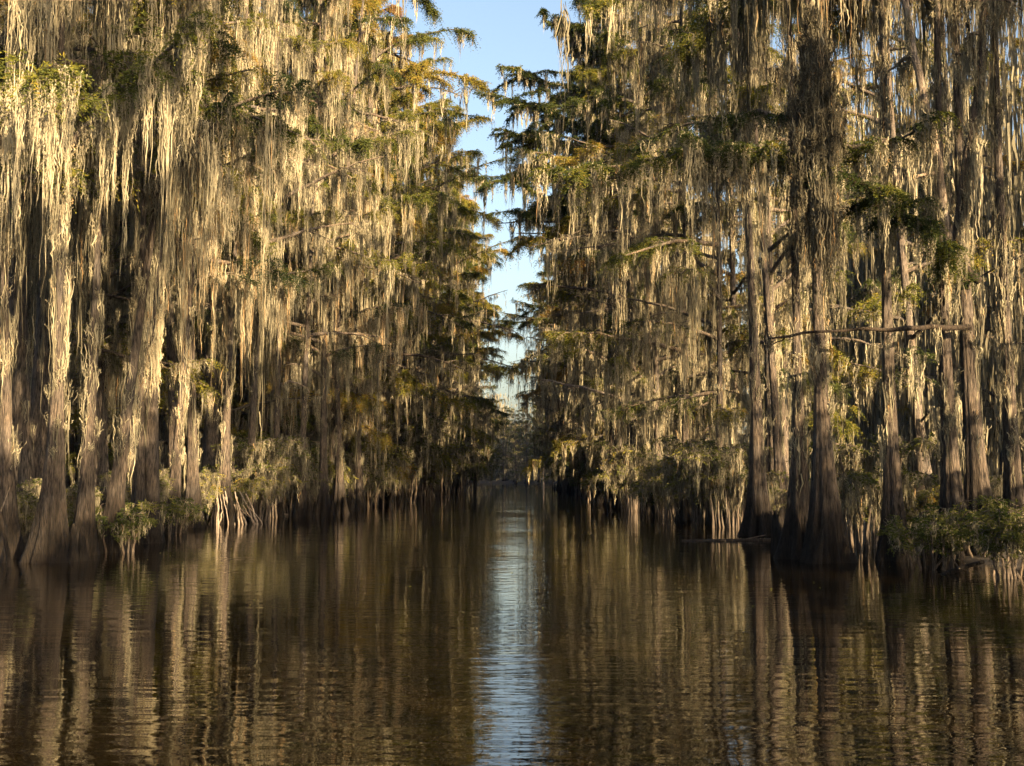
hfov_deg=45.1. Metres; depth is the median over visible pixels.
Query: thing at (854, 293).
cypress tree
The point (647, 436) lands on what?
cypress tree
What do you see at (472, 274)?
cypress tree
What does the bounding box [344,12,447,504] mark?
cypress tree
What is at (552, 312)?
cypress tree
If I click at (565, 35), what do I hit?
hanging moss strand
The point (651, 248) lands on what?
cypress tree
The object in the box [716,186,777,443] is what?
cypress tree
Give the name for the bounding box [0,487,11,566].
leaning sapling
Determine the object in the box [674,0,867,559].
cypress tree
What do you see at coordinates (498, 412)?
cypress tree
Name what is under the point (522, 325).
cypress tree
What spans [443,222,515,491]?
cypress tree
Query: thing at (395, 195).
cypress tree
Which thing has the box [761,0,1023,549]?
cypress tree
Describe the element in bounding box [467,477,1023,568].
swamp ground
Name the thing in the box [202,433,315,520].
waterside shrub
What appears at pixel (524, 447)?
cypress tree
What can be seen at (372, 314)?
cypress tree
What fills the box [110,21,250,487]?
cypress tree
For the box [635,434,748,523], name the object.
waterside shrub
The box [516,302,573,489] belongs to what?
cypress tree
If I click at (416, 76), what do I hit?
cypress tree
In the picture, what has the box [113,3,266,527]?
cypress tree
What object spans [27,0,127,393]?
cypress tree
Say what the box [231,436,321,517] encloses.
waterside shrub
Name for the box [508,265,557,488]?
cypress tree
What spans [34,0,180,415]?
cypress tree
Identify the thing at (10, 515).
cypress tree
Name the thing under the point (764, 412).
cypress tree
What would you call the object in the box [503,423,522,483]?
cypress tree
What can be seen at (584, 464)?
waterside shrub
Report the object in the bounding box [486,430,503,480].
cypress tree
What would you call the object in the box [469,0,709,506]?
cypress tree
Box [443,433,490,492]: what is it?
waterside shrub
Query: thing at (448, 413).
cypress tree
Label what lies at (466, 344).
cypress tree
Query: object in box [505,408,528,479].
cypress tree
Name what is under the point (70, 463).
cypress tree
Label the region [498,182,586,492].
cypress tree
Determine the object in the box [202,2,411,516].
cypress tree
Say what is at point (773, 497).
waterside shrub
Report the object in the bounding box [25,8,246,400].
cypress tree
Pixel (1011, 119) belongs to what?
wood
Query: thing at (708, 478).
waterside shrub
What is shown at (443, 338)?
cypress tree
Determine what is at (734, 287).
cypress tree
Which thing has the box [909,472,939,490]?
waterside shrub
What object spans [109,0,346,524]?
cypress tree
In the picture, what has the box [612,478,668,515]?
waterside shrub
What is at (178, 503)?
waterside shrub
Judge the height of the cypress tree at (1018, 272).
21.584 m
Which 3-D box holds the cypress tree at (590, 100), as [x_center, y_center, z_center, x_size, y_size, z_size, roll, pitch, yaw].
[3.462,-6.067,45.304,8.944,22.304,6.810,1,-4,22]
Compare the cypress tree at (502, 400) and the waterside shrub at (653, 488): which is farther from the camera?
the cypress tree at (502, 400)
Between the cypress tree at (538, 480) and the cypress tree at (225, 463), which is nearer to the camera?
the cypress tree at (225, 463)
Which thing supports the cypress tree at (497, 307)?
on the swamp ground
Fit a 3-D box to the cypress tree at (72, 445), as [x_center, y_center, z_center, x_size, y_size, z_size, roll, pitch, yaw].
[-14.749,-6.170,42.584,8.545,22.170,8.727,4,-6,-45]
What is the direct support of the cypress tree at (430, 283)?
on the swamp ground
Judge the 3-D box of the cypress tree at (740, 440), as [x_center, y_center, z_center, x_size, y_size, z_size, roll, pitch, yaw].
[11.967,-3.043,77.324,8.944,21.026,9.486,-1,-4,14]
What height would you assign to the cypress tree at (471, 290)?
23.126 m
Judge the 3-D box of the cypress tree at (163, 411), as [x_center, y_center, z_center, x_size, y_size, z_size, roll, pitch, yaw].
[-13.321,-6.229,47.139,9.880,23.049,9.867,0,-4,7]
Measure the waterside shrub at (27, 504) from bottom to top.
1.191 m
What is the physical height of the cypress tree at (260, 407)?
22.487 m
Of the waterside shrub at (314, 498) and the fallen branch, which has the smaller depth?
the fallen branch
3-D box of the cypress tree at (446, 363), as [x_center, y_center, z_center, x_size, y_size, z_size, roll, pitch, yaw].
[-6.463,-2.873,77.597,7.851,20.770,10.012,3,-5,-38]
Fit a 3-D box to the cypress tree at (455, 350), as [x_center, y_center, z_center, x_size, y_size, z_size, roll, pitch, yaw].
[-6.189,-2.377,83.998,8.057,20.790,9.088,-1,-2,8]
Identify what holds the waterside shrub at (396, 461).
on the swamp ground
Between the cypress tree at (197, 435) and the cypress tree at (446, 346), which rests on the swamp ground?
the cypress tree at (446, 346)
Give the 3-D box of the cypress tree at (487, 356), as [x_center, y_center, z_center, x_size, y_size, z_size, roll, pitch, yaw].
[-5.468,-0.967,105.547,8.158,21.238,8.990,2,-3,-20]
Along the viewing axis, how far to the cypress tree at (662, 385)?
71.42 m
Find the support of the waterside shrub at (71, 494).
on the swamp ground
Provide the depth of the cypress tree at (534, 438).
83.51 m
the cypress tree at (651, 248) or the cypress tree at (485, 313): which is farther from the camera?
the cypress tree at (485, 313)
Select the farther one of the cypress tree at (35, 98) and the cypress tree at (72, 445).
the cypress tree at (72, 445)
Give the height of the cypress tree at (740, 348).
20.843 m
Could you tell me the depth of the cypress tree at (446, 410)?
68.40 m
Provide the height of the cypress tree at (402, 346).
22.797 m
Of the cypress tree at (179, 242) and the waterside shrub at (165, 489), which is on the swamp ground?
the waterside shrub at (165, 489)
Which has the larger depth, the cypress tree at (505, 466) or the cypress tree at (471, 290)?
the cypress tree at (505, 466)
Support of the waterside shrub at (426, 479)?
on the swamp ground
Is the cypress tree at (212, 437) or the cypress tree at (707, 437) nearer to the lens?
the cypress tree at (212, 437)
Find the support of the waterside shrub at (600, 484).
on the swamp ground
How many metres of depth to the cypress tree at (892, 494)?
17.83 m
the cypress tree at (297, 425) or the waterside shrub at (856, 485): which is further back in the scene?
the cypress tree at (297, 425)
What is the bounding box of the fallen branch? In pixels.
[940,556,984,573]
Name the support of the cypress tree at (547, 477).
in the canal water
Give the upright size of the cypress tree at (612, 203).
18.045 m
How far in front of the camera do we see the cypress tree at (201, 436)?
48.16 m
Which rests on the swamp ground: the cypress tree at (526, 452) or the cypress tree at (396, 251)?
the cypress tree at (396, 251)
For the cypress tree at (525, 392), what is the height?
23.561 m
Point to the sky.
(509, 32)
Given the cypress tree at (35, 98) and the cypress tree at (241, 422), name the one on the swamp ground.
the cypress tree at (241, 422)
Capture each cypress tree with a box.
[0,0,107,558]
[0,0,161,529]
[0,0,221,563]
[0,0,238,556]
[0,15,36,310]
[8,0,328,553]
[22,0,228,482]
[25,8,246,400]
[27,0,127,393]
[29,0,223,507]
[30,0,126,446]
[30,0,160,499]
[31,0,287,471]
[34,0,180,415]
[35,8,248,495]
[36,2,277,543]
[50,292,268,466]
[65,0,378,485]
[65,5,294,486]
[73,0,313,533]
[76,304,127,470]
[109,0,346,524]
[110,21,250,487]
[111,0,281,443]
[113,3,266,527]
[163,0,387,512]
[163,199,271,472]
[164,1,267,483]
[164,225,242,473]
[177,0,383,519]
[195,0,389,511]
[202,0,412,517]
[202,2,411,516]
[217,0,435,514]
[219,255,295,439]
[222,8,413,513]
[235,50,352,432]
[237,0,465,462]
[238,2,396,449]
[240,71,405,458]
[242,0,439,457]
[251,0,499,506]
[268,23,458,510]
[268,93,445,450]
[281,3,429,499]
[287,185,429,368]
[342,30,520,500]
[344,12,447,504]
[346,2,486,491]
[349,113,432,437]
[356,51,466,502]
[376,103,468,499]
[376,119,441,443]
[381,127,447,497]
[387,347,467,444]
[392,154,518,496]
[393,83,503,497]
[407,180,505,494]
[408,184,461,441]
[413,122,532,493]
[419,260,475,412]
[431,279,480,393]
[438,187,515,492]
[442,226,508,491]
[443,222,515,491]
[443,280,490,435]
[453,231,527,489]
[456,258,503,485]
[457,289,494,487]
[461,327,497,484]
[461,340,489,432]
[466,330,505,486]
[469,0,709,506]
[482,4,725,501]
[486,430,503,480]
[490,408,514,480]
[492,406,516,480]
[496,184,645,493]
[497,0,762,511]
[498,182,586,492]
[501,4,715,509]
[503,410,529,481]
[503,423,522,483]
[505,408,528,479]
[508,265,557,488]
[512,104,675,454]
[512,270,572,491]
[514,407,537,482]
[514,409,537,479]
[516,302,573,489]
[517,12,667,504]
[519,352,557,484]
[520,412,551,482]
[522,0,759,506]
[522,0,965,563]
[522,411,547,480]
[524,294,561,489]
[525,253,570,487]
[527,398,552,462]
[531,237,576,491]
[533,68,674,495]
[533,248,585,493]
[536,267,596,495]
[537,0,808,520]
[541,0,763,515]
[548,240,695,458]
[559,246,667,452]
[587,1,764,476]
[591,0,788,524]
[598,4,858,461]
[650,0,788,527]
[661,0,801,535]
[669,190,764,445]
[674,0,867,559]
[679,0,870,505]
[690,318,722,441]
[715,12,892,475]
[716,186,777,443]
[723,4,925,461]
[725,1,1023,491]
[739,301,832,438]
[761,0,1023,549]
[802,192,912,447]
[827,0,937,562]
[828,60,1015,473]
[836,38,1020,468]
[879,0,1022,562]
[885,0,1023,516]
[895,20,1023,475]
[982,76,1023,387]
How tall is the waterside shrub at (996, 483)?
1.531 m
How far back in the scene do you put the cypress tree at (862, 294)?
43.44 m
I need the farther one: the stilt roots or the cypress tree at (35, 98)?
the stilt roots
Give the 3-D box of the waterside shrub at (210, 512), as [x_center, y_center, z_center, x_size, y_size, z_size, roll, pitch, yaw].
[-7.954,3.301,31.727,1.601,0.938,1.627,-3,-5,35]
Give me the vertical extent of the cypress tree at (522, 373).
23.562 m
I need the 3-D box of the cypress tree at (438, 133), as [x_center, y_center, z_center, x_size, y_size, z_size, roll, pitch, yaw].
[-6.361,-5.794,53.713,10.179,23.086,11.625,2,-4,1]
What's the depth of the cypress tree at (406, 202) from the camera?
42.20 m
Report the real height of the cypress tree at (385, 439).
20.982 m
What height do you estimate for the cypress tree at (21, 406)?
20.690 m
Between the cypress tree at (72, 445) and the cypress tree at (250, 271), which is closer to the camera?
the cypress tree at (250, 271)
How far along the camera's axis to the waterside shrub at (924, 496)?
22.51 m
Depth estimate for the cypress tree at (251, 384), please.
49.87 m
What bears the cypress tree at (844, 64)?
on the swamp ground
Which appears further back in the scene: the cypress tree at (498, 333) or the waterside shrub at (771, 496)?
the cypress tree at (498, 333)
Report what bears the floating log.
on the canal water
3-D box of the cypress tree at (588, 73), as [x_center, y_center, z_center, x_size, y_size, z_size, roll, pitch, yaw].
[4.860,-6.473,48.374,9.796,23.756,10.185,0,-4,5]
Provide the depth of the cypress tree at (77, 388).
38.64 m
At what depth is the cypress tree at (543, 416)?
133.70 m
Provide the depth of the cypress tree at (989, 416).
49.37 m
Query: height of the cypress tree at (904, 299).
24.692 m
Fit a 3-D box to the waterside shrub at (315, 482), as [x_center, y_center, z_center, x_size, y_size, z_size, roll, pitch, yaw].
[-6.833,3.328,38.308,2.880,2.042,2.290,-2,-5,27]
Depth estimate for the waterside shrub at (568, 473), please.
77.05 m
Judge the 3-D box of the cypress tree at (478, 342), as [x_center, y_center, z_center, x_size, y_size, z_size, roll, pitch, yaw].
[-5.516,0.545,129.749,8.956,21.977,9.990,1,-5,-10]
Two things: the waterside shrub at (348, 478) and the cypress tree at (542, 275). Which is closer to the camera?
the waterside shrub at (348, 478)
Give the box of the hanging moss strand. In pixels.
[555,0,573,114]
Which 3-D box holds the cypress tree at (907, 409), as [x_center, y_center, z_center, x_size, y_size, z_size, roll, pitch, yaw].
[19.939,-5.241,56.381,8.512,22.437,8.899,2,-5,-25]
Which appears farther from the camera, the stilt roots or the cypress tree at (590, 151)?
the cypress tree at (590, 151)
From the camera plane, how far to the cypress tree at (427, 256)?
56.85 m
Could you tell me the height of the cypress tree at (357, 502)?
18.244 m
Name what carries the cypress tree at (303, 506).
on the swamp ground
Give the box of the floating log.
[681,534,770,540]
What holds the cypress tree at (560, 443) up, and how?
on the swamp ground
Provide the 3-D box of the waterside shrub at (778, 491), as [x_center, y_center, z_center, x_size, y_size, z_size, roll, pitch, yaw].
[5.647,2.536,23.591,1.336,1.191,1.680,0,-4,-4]
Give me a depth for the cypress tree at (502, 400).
133.28 m
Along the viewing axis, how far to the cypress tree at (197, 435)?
52.71 m
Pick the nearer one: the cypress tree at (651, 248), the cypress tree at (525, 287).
the cypress tree at (651, 248)
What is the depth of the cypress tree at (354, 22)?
46.62 m
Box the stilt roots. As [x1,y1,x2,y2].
[216,491,262,524]
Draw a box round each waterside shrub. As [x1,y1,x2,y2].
[16,477,105,533]
[17,490,72,545]
[68,499,177,553]
[97,470,178,504]
[125,492,209,536]
[159,467,225,512]
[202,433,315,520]
[202,476,286,520]
[202,501,214,518]
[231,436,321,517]
[282,462,333,514]
[307,461,347,509]
[312,463,358,500]
[343,448,402,499]
[344,439,414,506]
[350,413,457,502]
[366,451,404,506]
[404,442,484,500]
[410,415,493,496]
[434,432,469,495]
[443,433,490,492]
[453,453,508,489]
[529,442,571,490]
[550,437,640,500]
[556,459,591,494]
[579,468,619,506]
[586,440,666,511]
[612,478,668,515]
[626,452,675,515]
[630,457,684,519]
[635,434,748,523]
[660,440,788,527]
[705,487,773,520]
[746,478,788,509]
[773,487,787,512]
[786,431,940,549]
[842,479,929,541]
[876,507,997,570]
[903,485,939,529]
[906,494,1023,557]
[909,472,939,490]
[944,505,1023,578]
[961,473,1023,500]
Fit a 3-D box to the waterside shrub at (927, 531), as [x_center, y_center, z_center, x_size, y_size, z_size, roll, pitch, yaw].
[5.458,2.083,15.787,1.722,0.993,1.695,-4,-6,40]
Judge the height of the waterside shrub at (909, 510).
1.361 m
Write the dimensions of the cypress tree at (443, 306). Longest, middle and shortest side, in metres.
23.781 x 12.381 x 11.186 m
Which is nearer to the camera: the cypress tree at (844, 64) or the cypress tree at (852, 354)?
the cypress tree at (844, 64)
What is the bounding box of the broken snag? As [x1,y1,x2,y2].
[143,65,224,542]
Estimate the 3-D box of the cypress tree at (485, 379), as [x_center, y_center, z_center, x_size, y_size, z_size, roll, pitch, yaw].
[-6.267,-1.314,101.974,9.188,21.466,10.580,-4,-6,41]
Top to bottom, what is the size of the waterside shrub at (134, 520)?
1.035 m
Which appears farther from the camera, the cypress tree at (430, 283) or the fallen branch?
the cypress tree at (430, 283)
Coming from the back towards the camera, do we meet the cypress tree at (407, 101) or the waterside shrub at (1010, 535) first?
the cypress tree at (407, 101)
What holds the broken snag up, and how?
on the swamp ground
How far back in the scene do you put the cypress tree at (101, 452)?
28.02 m
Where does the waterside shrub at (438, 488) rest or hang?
on the swamp ground
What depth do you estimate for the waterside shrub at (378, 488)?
47.94 m
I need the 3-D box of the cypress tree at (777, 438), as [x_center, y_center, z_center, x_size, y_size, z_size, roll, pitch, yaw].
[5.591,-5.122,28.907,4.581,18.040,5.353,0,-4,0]
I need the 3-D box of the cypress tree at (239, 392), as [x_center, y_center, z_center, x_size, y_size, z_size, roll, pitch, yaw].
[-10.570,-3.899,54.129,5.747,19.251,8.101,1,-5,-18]
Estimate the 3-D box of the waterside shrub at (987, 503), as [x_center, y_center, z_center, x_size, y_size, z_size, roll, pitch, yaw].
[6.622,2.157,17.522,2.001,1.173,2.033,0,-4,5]
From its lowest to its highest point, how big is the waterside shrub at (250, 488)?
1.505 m
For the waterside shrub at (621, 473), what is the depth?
41.46 m
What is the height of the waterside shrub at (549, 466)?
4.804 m
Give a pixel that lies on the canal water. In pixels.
(388, 635)
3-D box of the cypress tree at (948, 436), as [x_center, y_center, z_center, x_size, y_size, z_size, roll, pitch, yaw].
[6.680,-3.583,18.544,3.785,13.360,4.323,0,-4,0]
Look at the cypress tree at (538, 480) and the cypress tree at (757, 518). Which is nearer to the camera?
the cypress tree at (757, 518)
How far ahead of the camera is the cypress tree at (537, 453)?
217.67 m
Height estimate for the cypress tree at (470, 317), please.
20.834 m
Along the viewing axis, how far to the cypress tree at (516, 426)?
209.62 m
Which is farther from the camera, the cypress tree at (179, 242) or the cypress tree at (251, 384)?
the cypress tree at (251, 384)
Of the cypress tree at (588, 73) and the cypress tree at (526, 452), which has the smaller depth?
the cypress tree at (588, 73)
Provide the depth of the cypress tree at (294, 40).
34.74 m
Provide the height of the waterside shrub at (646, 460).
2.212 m
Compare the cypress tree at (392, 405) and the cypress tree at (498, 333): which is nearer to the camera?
the cypress tree at (392, 405)
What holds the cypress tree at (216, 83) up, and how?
on the swamp ground
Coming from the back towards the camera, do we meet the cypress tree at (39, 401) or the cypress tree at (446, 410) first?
the cypress tree at (446, 410)
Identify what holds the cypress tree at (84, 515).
in the canal water
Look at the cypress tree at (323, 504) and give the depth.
38.09 m
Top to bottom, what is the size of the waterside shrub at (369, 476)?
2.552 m
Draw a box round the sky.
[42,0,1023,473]
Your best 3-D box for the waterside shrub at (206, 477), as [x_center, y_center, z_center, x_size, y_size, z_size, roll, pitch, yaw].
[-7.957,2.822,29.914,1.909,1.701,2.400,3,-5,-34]
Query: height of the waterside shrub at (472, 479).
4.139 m
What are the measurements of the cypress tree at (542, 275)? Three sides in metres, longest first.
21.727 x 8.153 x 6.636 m
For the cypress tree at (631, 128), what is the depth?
38.72 m
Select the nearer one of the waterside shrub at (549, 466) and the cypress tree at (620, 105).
the cypress tree at (620, 105)
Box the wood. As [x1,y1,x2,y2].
[31,3,1023,493]
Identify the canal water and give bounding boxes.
[0,483,1023,765]
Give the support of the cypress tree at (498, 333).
on the swamp ground
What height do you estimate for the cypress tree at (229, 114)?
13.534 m
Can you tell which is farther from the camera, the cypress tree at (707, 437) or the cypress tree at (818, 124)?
the cypress tree at (707, 437)
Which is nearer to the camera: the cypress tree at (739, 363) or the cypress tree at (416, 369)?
the cypress tree at (416, 369)
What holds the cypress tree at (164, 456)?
on the swamp ground
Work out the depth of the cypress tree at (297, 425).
42.28 m
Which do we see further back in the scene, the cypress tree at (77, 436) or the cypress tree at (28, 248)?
the cypress tree at (77, 436)
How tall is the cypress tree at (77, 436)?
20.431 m
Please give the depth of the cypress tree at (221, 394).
50.62 m
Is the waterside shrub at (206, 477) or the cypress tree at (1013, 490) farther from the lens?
the waterside shrub at (206, 477)
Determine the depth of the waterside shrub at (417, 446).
55.10 m
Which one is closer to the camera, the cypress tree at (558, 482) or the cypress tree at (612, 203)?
the cypress tree at (612, 203)
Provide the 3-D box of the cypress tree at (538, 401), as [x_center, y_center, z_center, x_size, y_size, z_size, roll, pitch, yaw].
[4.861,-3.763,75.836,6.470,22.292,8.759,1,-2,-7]
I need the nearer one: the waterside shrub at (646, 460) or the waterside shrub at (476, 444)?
the waterside shrub at (646, 460)
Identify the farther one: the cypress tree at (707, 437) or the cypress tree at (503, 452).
the cypress tree at (503, 452)
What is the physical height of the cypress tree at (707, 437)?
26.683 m
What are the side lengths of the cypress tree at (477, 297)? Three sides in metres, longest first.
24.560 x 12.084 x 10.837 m
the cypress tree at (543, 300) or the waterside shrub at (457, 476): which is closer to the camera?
the waterside shrub at (457, 476)

